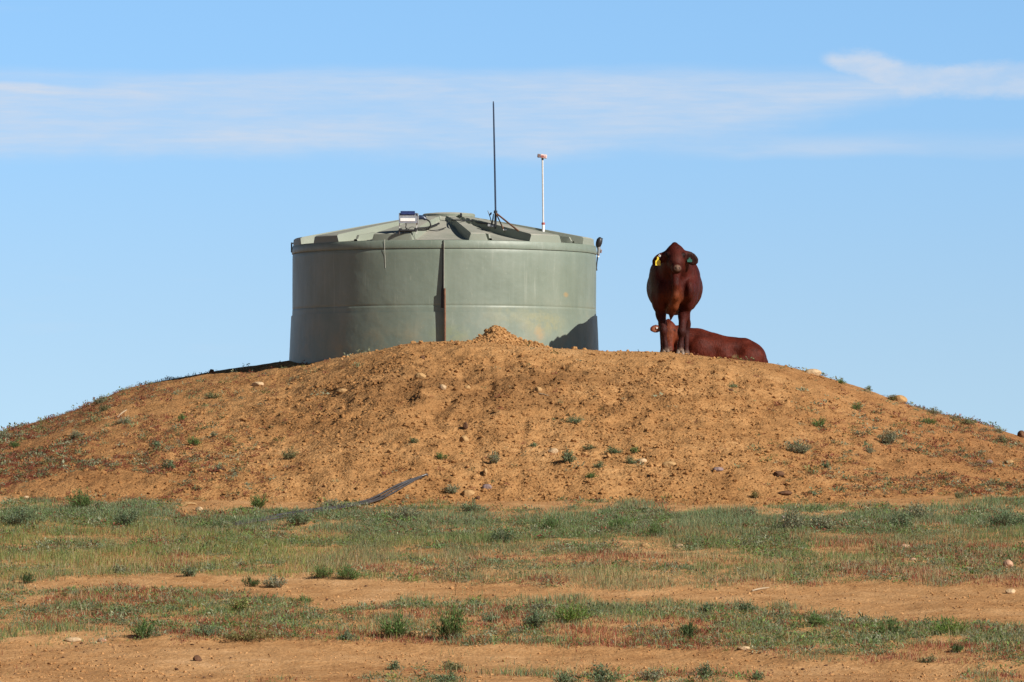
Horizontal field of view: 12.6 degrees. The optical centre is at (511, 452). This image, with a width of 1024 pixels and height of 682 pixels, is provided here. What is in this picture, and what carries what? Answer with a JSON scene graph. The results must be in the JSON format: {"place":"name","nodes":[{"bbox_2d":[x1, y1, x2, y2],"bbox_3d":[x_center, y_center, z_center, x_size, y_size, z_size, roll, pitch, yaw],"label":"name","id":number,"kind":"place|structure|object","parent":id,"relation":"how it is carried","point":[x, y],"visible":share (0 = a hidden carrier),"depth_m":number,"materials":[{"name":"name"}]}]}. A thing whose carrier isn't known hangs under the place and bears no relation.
{"place":"outdoors","nodes":[
{"label":"outdoors","id":0,"kind":"place"},
{"bbox_2d":[0,495,1023,681],"bbox_3d":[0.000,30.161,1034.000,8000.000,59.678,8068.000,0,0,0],"label":"ground","id":1,"kind":"structure","parent":0,"point":[892,605],"depth_m":35.99,"materials":[{"name":"soil"}]},
{"bbox_2d":[0,500,47,525],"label":"saltbush","id":2,"kind":"object","parent":1,"relation":"on","point":[20,516],"visible":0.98,"depth_m":47.14,"materials":[{"name":"green plant"}]},
{"bbox_2d":[20,571,35,583],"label":"weed","id":3,"kind":"object","parent":1,"relation":"on","point":[26,578],"visible":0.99,"depth_m":40.22,"materials":[{"name":"green plant"}]},
{"bbox_2d":[65,637,81,641],"bbox_3d":[-3.313,1.412,35.042,0.131,0.043,0.082,0,0,0],"label":"stone","id":4,"kind":"object","parent":1,"relation":"on","point":[73,639],"visible":1,"depth_m":35.02,"materials":[{"name":"beige stone"}]},
{"bbox_2d":[66,486,95,506],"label":"weed","id":5,"kind":"object","parent":1,"relation":"on","point":[79,502],"visible":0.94,"depth_m":49.57,"materials":[{"name":"green plant"}]},
{"bbox_2d":[112,561,129,571],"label":"weed","id":6,"kind":"object","parent":1,"relation":"on","point":[120,569],"visible":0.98,"depth_m":41.46,"materials":[{"name":"green plant"}]},
{"bbox_2d":[111,505,145,524],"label":"saltbush","id":7,"kind":"object","parent":1,"relation":"on","point":[121,518],"visible":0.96,"depth_m":47.24,"materials":[{"name":"green plant"}]},
{"bbox_2d":[129,617,156,638],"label":"weed","id":8,"kind":"object","parent":1,"relation":"on","point":[139,629],"visible":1,"depth_m":35.05,"materials":[{"name":"green plant"}]},
{"bbox_2d":[181,565,198,576],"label":"weed","id":9,"kind":"object","parent":1,"relation":"on","point":[192,573],"visible":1,"depth_m":40.92,"materials":[{"name":"green plant"}]},
{"bbox_2d":[189,624,223,635],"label":"weed","id":10,"kind":"object","parent":1,"relation":"on","point":[208,631],"visible":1,"depth_m":35.07,"materials":[{"name":"green plant"}]},
{"bbox_2d":[229,591,250,612],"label":"grass tuft","id":11,"kind":"object","parent":1,"relation":"on","point":[244,604],"visible":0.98,"depth_m":37.09,"materials":[{"name":"green plant"}]},
{"bbox_2d":[216,626,283,641],"bbox_3d":[-1.953,1.364,34.933,0.549,0.138,0.400,0,0,0],"label":"weed","id":12,"kind":"object","parent":1,"relation":"on","point":[242,637],"visible":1,"depth_m":34.87,"materials":[{"name":"green plant"}]},
{"bbox_2d":[241,575,262,586],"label":"weed","id":13,"kind":"object","parent":1,"relation":"on","point":[254,583],"visible":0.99,"depth_m":40.07,"materials":[{"name":"green plant"}]},
{"bbox_2d":[249,493,267,507],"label":"weed","id":14,"kind":"object","parent":1,"relation":"on","point":[256,502],"visible":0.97,"depth_m":49.87,"materials":[{"name":"green plant"}]},
{"bbox_2d":[259,572,287,587],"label":"saltbush","id":15,"kind":"object","parent":1,"relation":"on","point":[272,583],"visible":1,"depth_m":40.07,"materials":[{"name":"green plant"}]},
{"bbox_2d":[279,507,313,525],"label":"saltbush","id":16,"kind":"object","parent":1,"relation":"on","point":[299,520],"visible":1,"depth_m":47.48,"materials":[{"name":"green plant"}]},
{"bbox_2d":[295,593,312,602],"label":"weed","id":17,"kind":"object","parent":1,"relation":"on","point":[304,596],"visible":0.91,"depth_m":38.69,"materials":[{"name":"green plant"}]},
{"bbox_2d":[311,565,333,578],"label":"weed","id":18,"kind":"object","parent":1,"relation":"on","point":[322,572],"visible":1,"depth_m":40.68,"materials":[{"name":"green plant"}]},
{"bbox_2d":[235,477,417,523],"bbox_3d":[-1.980,0.487,49.148,0.193,0.464,4.382,0,0,24],"label":"poly pipe","id":19,"kind":"object","parent":1,"relation":"on","point":[386,493],"visible":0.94,"depth_m":50.01,"materials":[{"name":"black plastic"}]},
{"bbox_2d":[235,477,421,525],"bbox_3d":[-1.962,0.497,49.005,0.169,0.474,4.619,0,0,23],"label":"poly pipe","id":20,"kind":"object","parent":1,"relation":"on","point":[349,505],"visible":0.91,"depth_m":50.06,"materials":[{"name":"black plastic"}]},
{"bbox_2d":[318,498,339,506],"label":"weed","id":21,"kind":"object","parent":1,"relation":"on","point":[332,503],"visible":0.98,"depth_m":49.62,"materials":[{"name":"green plant"}]},
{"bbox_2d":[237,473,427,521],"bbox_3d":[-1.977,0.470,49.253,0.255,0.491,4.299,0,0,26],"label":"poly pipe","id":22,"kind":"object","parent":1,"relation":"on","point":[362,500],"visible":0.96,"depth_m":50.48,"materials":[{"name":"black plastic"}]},
{"bbox_2d":[338,629,355,639],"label":"weed","id":23,"kind":"object","parent":1,"relation":"on","point":[347,634],"visible":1,"depth_m":35.01,"materials":[{"name":"green plant"}]},
{"bbox_2d":[336,562,362,579],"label":"weed","id":24,"kind":"object","parent":1,"relation":"on","point":[347,574],"visible":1,"depth_m":40.58,"materials":[{"name":"green plant"}]},
{"bbox_2d":[376,605,413,637],"bbox_3d":[-0.897,1.290,35.398,0.282,0.281,0.238,0,0,-21],"label":"weed","id":25,"kind":"object","parent":1,"relation":"on","point":[397,628],"visible":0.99,"depth_m":35.37,"materials":[{"name":"green plant"}]},
{"bbox_2d":[387,660,404,669],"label":"weed","id":26,"kind":"object","parent":1,"relation":"on","point":[394,666],"visible":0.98,"depth_m":33.07,"materials":[{"name":"green plant"}]},
{"bbox_2d":[381,504,427,518],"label":"saltbush","id":27,"kind":"object","parent":1,"relation":"on","point":[399,513],"visible":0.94,"depth_m":48.17,"materials":[{"name":"green plant"}]},
{"bbox_2d":[408,631,422,636],"bbox_3d":[-0.739,1.387,35.443,0.114,0.061,0.076,0,0,0],"label":"stone","id":28,"kind":"object","parent":1,"relation":"on","point":[414,632],"visible":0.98,"depth_m":35.42,"materials":[{"name":"beige stone"}]},
{"bbox_2d":[429,666,466,681],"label":"weed","id":29,"kind":"object","parent":1,"relation":"on","point":[444,677],"visible":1,"depth_m":31.53,"materials":[{"name":"green plant"}]},
{"bbox_2d":[428,598,472,639],"bbox_3d":[-0.469,1.263,35.233,0.352,0.339,0.285,0,0,-27],"label":"weed","id":30,"kind":"object","parent":1,"relation":"on","point":[447,629],"visible":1,"depth_m":35.20,"materials":[{"name":"green plant"}]},
{"bbox_2d":[439,660,464,669],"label":"weed","id":31,"kind":"object","parent":1,"relation":"on","point":[450,665],"visible":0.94,"depth_m":33.21,"materials":[{"name":"green plant"}]},
{"bbox_2d":[456,498,490,512],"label":"saltbush","id":32,"kind":"object","parent":1,"relation":"on","point":[466,508],"visible":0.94,"depth_m":48.91,"materials":[{"name":"green plant"}]},
{"bbox_2d":[481,611,499,621],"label":"weed","id":33,"kind":"object","parent":1,"relation":"on","point":[489,618],"visible":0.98,"depth_m":36.62,"materials":[{"name":"green plant"}]},
{"bbox_2d":[489,524,518,542],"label":"saltbush","id":34,"kind":"object","parent":1,"relation":"on","point":[503,533],"visible":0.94,"depth_m":44.31,"materials":[{"name":"green plant"}]},
{"bbox_2d":[1,494,1013,660],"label":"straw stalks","id":35,"kind":"object","parent":1,"relation":"on","point":[472,572],"visible":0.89,"depth_m":41.62,"materials":[{"name":"beige plant"}]},
{"bbox_2d":[0,341,1023,507],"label":"earth mound","id":36,"kind":"object","parent":1,"relation":"on","point":[451,353],"visible":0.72,"depth_m":53.46,"materials":[{"name":"soil"}]},
{"bbox_2d":[0,429,13,441],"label":"saltbush","id":37,"kind":"object","parent":36,"relation":"on","point":[3,434],"visible":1,"depth_m":57.52,"materials":[{"name":"green plant"}]},
{"bbox_2d":[65,429,84,439],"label":"saltbush","id":38,"kind":"object","parent":36,"relation":"on","point":[77,434],"visible":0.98,"depth_m":55.12,"materials":[{"name":"green plant"}]},
{"bbox_2d":[92,394,107,403],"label":"saltbush","id":39,"kind":"object","parent":36,"relation":"on","point":[99,400],"visible":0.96,"depth_m":59.21,"materials":[{"name":"green plant"}]},
{"bbox_2d":[116,416,131,423],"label":"saltbush","id":40,"kind":"object","parent":36,"relation":"on","point":[121,421],"visible":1,"depth_m":55.86,"materials":[{"name":"green plant"}]},
{"bbox_2d":[185,434,202,445],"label":"weed","id":41,"kind":"object","parent":36,"relation":"on","point":[195,441],"visible":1,"depth_m":53.44,"materials":[{"name":"green plant"}]},
{"bbox_2d":[204,391,221,397],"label":"weed","id":42,"kind":"object","parent":36,"relation":"on","point":[210,395],"visible":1,"depth_m":57.25,"materials":[{"name":"green plant"}]},
{"bbox_2d":[281,445,298,459],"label":"saltbush","id":43,"kind":"object","parent":36,"relation":"on","point":[288,455],"visible":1,"depth_m":52.19,"materials":[{"name":"green plant"}]},
{"bbox_2d":[414,373,425,378],"bbox_3d":[-1.085,-0.906,54.816,0.140,0.086,0.082,0,0,0],"label":"stone","id":44,"kind":"object","parent":36,"relation":"on","point":[419,375],"visible":1,"depth_m":54.79,"materials":[{"name":"beige stone"}]},
{"bbox_2d":[436,452,447,459],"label":"weed","id":45,"kind":"object","parent":36,"relation":"on","point":[440,455],"visible":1,"depth_m":51.71,"materials":[{"name":"green plant"}]},
{"bbox_2d":[289,212,598,362],"bbox_3d":[-0.879,-2.061,59.998,4.010,2.088,4.010,0,0,0],"label":"water tank","id":46,"kind":"object","parent":36,"relation":"on","point":[356,289],"visible":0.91,"depth_m":58.37,"materials":[{"name":"plastic"}]},
{"bbox_2d":[399,211,426,233],"bbox_3d":[-1.243,-2.889,58.136,0.355,0.290,0.144,0,0,-3],"label":"telemetry box","id":47,"kind":"object","parent":46,"relation":"on","point":[405,217],"visible":1,"depth_m":58.07,"materials":[{"name":"metal"}]},
{"bbox_2d":[441,240,445,340],"bbox_3d":[-0.852,-1.950,58.002,0.054,1.423,0.160,0,0,-25],"label":"upright strip","id":48,"kind":"object","parent":46,"relation":"attached to","point":[443,297],"visible":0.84,"depth_m":58.02,"materials":[{"name":"black plastic"}]},
{"bbox_2d":[451,219,490,223],"bbox_3d":[-0.536,-2.949,59.224,0.446,0.077,0.412,0,0,-20],"label":"antenna cable","id":49,"kind":"object","parent":46,"relation":"on","point":[468,220],"visible":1,"depth_m":59.19,"materials":[{"name":"black plastic"}]},
{"bbox_2d":[487,101,518,230],"bbox_3d":[-0.131,-3.633,58.884,0.167,1.685,0.663,0,0,-28],"label":"antenna","id":50,"kind":"object","parent":46,"relation":"on","point":[496,214],"visible":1,"depth_m":59.03,"materials":[{"name":"black metal"}]},
{"bbox_2d":[537,154,546,231],"bbox_3d":[0.386,-3.324,59.438,0.126,1.017,0.063,0,0,0],"label":"sensor pole","id":51,"kind":"object","parent":46,"relation":"on","point":[542,156],"visible":0.96,"depth_m":59.43,"materials":[{"name":"white plastic"}]},
{"bbox_2d":[596,237,602,270],"bbox_3d":[1.130,-2.575,60.000,0.097,0.435,0.084,0,0,0],"label":"inlet valve","id":52,"kind":"object","parent":46,"relation":"attached to","point":[599,240],"visible":1,"depth_m":59.98,"materials":[{"name":"black plastic"}]},
{"bbox_2d":[441,483,459,492],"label":"weed","id":53,"kind":"object","parent":36,"relation":"on","point":[449,489],"visible":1,"depth_m":50.76,"materials":[{"name":"green plant"}]},
{"bbox_2d":[462,490,474,496],"bbox_3d":[-0.477,0.449,50.760,0.139,0.094,0.100,0,0,-17],"label":"stone","id":54,"kind":"object","parent":36,"relation":"on","point":[467,493],"visible":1,"depth_m":50.72,"materials":[{"name":"beige stone"}]},
{"bbox_2d":[487,450,500,463],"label":"saltbush","id":55,"kind":"object","parent":36,"relation":"on","point":[493,459],"visible":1,"depth_m":51.50,"materials":[{"name":"green plant"}]},
{"bbox_2d":[477,325,534,346],"bbox_3d":[-0.076,-1.398,57.847,1.568,0.387,1.494,0,0,0],"label":"soil heap","id":56,"kind":"object","parent":36,"relation":"on","point":[490,332],"visible":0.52,"depth_m":57.70,"materials":[{"name":"brown soil"}]},
{"bbox_2d":[467,325,551,347],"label":"heap clods","id":57,"kind":"object","parent":56,"relation":"on","point":[522,341],"visible":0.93,"depth_m":57.64,"materials":[{"name":"soil"}]},
{"bbox_2d":[0,340,1023,506],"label":"dirt clods","id":58,"kind":"object","parent":36,"relation":"on","point":[562,382],"visible":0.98,"depth_m":53.30,"materials":[{"name":"soil"}]},
{"bbox_2d":[0,341,1023,504],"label":"slope ground cover","id":59,"kind":"object","parent":36,"relation":"on","point":[18,455],"visible":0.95,"depth_m":53.74,"materials":[{"name":"green plant"}]},
{"bbox_2d":[560,447,576,463],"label":"weed","id":60,"kind":"object","parent":36,"relation":"on","point":[566,457],"visible":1,"depth_m":51.51,"materials":[{"name":"green plant"}]},
{"bbox_2d":[559,414,584,423],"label":"weed","id":61,"kind":"object","parent":36,"relation":"on","point":[575,420],"visible":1,"depth_m":53.01,"materials":[{"name":"green plant"}]},
{"bbox_2d":[604,446,622,453],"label":"weed","id":62,"kind":"object","parent":36,"relation":"on","point":[612,450],"visible":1,"depth_m":51.97,"materials":[{"name":"green plant"}]},
{"bbox_2d":[624,455,637,463],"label":"weed","id":63,"kind":"object","parent":36,"relation":"on","point":[630,461],"visible":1,"depth_m":51.61,"materials":[{"name":"green plant"}]},
{"bbox_2d":[662,461,675,467],"bbox_3d":[1.745,0.132,51.496,0.171,0.086,0.113,0,0,0],"label":"stone","id":64,"kind":"object","parent":36,"relation":"on","point":[668,464],"visible":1,"depth_m":51.45,"materials":[{"name":"beige stone"}]},
{"bbox_2d":[646,242,702,354],"bbox_3d":[2.059,-1.875,58.474,0.712,1.488,2.377,0,0,0],"label":"cow","id":65,"kind":"object","parent":36,"relation":"on","point":[674,285],"visible":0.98,"depth_m":57.74},
{"bbox_2d":[650,319,767,362],"bbox_3d":[2.577,-1.317,60.220,1.570,0.849,0.664,0,0,0],"label":"calf","id":66,"kind":"object","parent":36,"relation":"on","point":[702,342],"visible":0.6,"depth_m":60.06},
{"bbox_2d":[773,471,784,476],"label":"stone","id":67,"kind":"object","parent":36,"relation":"on","point":[778,473],"visible":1,"depth_m":51.35,"materials":[{"name":"stone"}]},
{"bbox_2d":[784,437,811,453],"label":"saltbush","id":68,"kind":"object","parent":36,"relation":"on","point":[802,449],"visible":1,"depth_m":52.48,"materials":[{"name":"green plant"}]},
{"bbox_2d":[805,369,820,375],"bbox_3d":[3.779,-1.004,58.271,0.216,0.107,0.158,0,0,0],"label":"stone","id":69,"kind":"object","parent":36,"relation":"on","point":[815,372],"visible":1,"depth_m":58.21,"materials":[{"name":"beige stone"}]},
{"bbox_2d":[812,416,827,426],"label":"weed","id":70,"kind":"object","parent":36,"relation":"on","point":[821,421],"visible":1,"depth_m":54.22,"materials":[{"name":"green plant"}]},
{"bbox_2d":[877,425,901,443],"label":"saltbush","id":71,"kind":"object","parent":36,"relation":"on","point":[890,437],"visible":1,"depth_m":54.07,"materials":[{"name":"green plant"}]},
{"bbox_2d":[894,395,906,402],"bbox_3d":[4.967,-0.679,59.429,0.178,0.129,0.147,0,0,40],"label":"stone","id":72,"kind":"object","parent":36,"relation":"on","point":[901,398],"visible":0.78,"depth_m":59.37,"materials":[{"name":"beige stone"}]},
{"bbox_2d":[921,417,936,424],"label":"weed","id":73,"kind":"object","parent":36,"relation":"on","point":[927,420],"visible":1,"depth_m":56.62,"materials":[{"name":"green plant"}]},
{"bbox_2d":[959,418,973,424],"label":"weed","id":74,"kind":"object","parent":36,"relation":"on","point":[967,421],"visible":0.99,"depth_m":58.41,"materials":[{"name":"green plant"}]},
{"bbox_2d":[995,435,1010,442],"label":"weed","id":75,"kind":"object","parent":36,"relation":"on","point":[1005,440],"visible":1,"depth_m":56.93,"materials":[{"name":"green plant"}]},
{"bbox_2d":[1,499,1022,679],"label":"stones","id":76,"kind":"object","parent":1,"relation":"on","point":[81,642],"visible":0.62,"depth_m":34.95,"materials":[{"name":"stone"}]},
{"bbox_2d":[0,491,1023,681],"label":"weeds","id":77,"kind":"object","parent":1,"relation":"on","point":[644,519],"visible":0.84,"depth_m":41.48,"materials":[{"name":"green plant"}]},
{"bbox_2d":[0,493,1023,681],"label":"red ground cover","id":78,"kind":"object","parent":1,"relation":"on","point":[928,643],"visible":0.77,"depth_m":37.74,"materials":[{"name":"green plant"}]},
{"bbox_2d":[518,610,553,627],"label":"weed","id":79,"kind":"object","parent":1,"relation":"on","point":[533,619],"visible":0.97,"depth_m":36.01,"materials":[{"name":"green plant"}]},
{"bbox_2d":[536,516,562,528],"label":"weed","id":80,"kind":"object","parent":1,"relation":"on","point":[549,524],"visible":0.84,"depth_m":46.41,"materials":[{"name":"green plant"}]},
{"bbox_2d":[548,669,583,681],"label":"weed","id":81,"kind":"object","parent":1,"relation":"on","point":[564,678],"visible":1,"depth_m":31.69,"materials":[{"name":"green plant"}]},
{"bbox_2d":[552,597,592,622],"bbox_3d":[0.472,1.235,36.462,0.336,0.240,0.285,0,0,0],"label":"weed","id":82,"kind":"object","parent":1,"relation":"on","point":[572,616],"visible":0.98,"depth_m":36.44,"materials":[{"name":"green plant"}]},
{"bbox_2d":[582,662,622,681],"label":"weed","id":83,"kind":"object","parent":1,"relation":"on","point":[601,677],"visible":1,"depth_m":31.66,"materials":[{"name":"green plant"}]},
{"bbox_2d":[606,515,631,526],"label":"weed","id":84,"kind":"object","parent":1,"relation":"on","point":[620,522],"visible":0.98,"depth_m":46.45,"materials":[{"name":"green plant"}]},
{"bbox_2d":[633,665,666,681],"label":"weed","id":85,"kind":"object","parent":1,"relation":"on","point":[655,674],"visible":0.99,"depth_m":31.91,"materials":[{"name":"green plant"}]},
{"bbox_2d":[638,518,671,535],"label":"weed","id":86,"kind":"object","parent":1,"relation":"on","point":[651,530],"visible":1,"depth_m":45.45,"materials":[{"name":"green plant"}]},
{"bbox_2d":[678,614,701,638],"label":"weed","id":87,"kind":"object","parent":1,"relation":"on","point":[689,631],"visible":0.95,"depth_m":35.39,"materials":[{"name":"green plant"}]},
{"bbox_2d":[696,661,714,677],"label":"weed","id":88,"kind":"object","parent":1,"relation":"on","point":[702,671],"visible":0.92,"depth_m":32.23,"materials":[{"name":"green plant"}]},
{"bbox_2d":[696,602,716,612],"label":"weed","id":89,"kind":"object","parent":1,"relation":"on","point":[705,609],"visible":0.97,"depth_m":37.59,"materials":[{"name":"green plant"}]},
{"bbox_2d":[734,598,757,611],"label":"weed","id":90,"kind":"object","parent":1,"relation":"on","point":[743,606],"visible":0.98,"depth_m":37.89,"materials":[{"name":"green plant"}]},
{"bbox_2d":[751,671,764,679],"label":"weed","id":91,"kind":"object","parent":1,"relation":"on","point":[759,675],"visible":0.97,"depth_m":32.16,"materials":[{"name":"green plant"}]},
{"bbox_2d":[773,504,808,529],"bbox_3d":[2.776,0.647,46.001,0.389,0.296,0.279,0,0,0],"label":"saltbush","id":92,"kind":"object","parent":1,"relation":"on","point":[789,522],"visible":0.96,"depth_m":45.98,"materials":[{"name":"green plant"}]},
{"bbox_2d":[802,611,835,626],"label":"weed","id":93,"kind":"object","parent":1,"relation":"on","point":[815,619],"visible":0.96,"depth_m":36.34,"materials":[{"name":"green plant"}]},
{"bbox_2d":[807,511,840,529],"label":"saltbush","id":94,"kind":"object","parent":1,"relation":"on","point":[822,523],"visible":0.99,"depth_m":45.98,"materials":[{"name":"green plant"}]},
{"bbox_2d":[869,616,910,634],"bbox_3d":[2.901,1.328,35.600,0.316,0.175,0.286,0,0,-19],"label":"weed","id":95,"kind":"object","parent":1,"relation":"on","point":[882,629],"visible":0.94,"depth_m":35.57,"materials":[{"name":"green plant"}]},
{"bbox_2d":[888,510,911,527],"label":"saltbush","id":96,"kind":"object","parent":1,"relation":"on","point":[902,521],"visible":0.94,"depth_m":46.61,"materials":[{"name":"green plant"}]},
{"bbox_2d":[903,496,936,517],"bbox_3d":[4.218,0.579,48.077,0.373,0.261,0.298,0,0,35],"label":"saltbush","id":97,"kind":"object","parent":1,"relation":"on","point":[915,510],"visible":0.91,"depth_m":48.05,"materials":[{"name":"green plant"}]},
{"bbox_2d":[917,653,936,662],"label":"weed","id":98,"kind":"object","parent":1,"relation":"on","point":[929,659],"visible":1,"depth_m":33.47,"materials":[{"name":"green plant"}]},
{"bbox_2d":[924,614,969,634],"bbox_3d":[3.338,1.324,35.548,0.354,0.179,0.280,0,0,-12],"label":"weed","id":99,"kind":"object","parent":1,"relation":"on","point":[946,628],"visible":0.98,"depth_m":35.54,"materials":[{"name":"green plant"}]},
{"bbox_2d":[949,641,964,652],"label":"weed","id":100,"kind":"object","parent":1,"relation":"on","point":[955,647],"visible":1,"depth_m":34.06,"materials":[{"name":"green plant"}]},
{"bbox_2d":[954,490,968,497],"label":"weed","id":101,"kind":"object","parent":1,"relation":"on","point":[958,494],"visible":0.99,"depth_m":50.79,"materials":[{"name":"green plant"}]},
{"bbox_2d":[983,504,1023,527],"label":"saltbush","id":102,"kind":"object","parent":1,"relation":"on","point":[1005,517],"visible":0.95,"depth_m":46.71,"materials":[{"name":"green plant"}]},
{"bbox_2d":[1003,559,1012,566],"bbox_3d":[4.487,1.014,41.975,0.100,0.106,0.107,0,0,0],"label":"stone","id":103,"kind":"object","parent":1,"relation":"on","point":[1007,562],"visible":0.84,"depth_m":41.94,"materials":[{"name":"beige stone"}]},
{"bbox_2d":[0,493,1023,681],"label":"grass","id":104,"kind":"structure","parent":0,"point":[704,522],"depth_m":43.43,"materials":[{"name":"green plant"}]},
{"bbox_2d":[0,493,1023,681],"bbox_3d":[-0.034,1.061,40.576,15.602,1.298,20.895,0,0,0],"label":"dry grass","id":105,"kind":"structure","parent":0,"point":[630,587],"depth_m":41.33,"materials":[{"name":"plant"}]},
{"bbox_2d":[0,0,1023,434],"label":"sky","id":106,"kind":"structure","parent":0,"point":[843,179],"materials":[{"name":"blue"}]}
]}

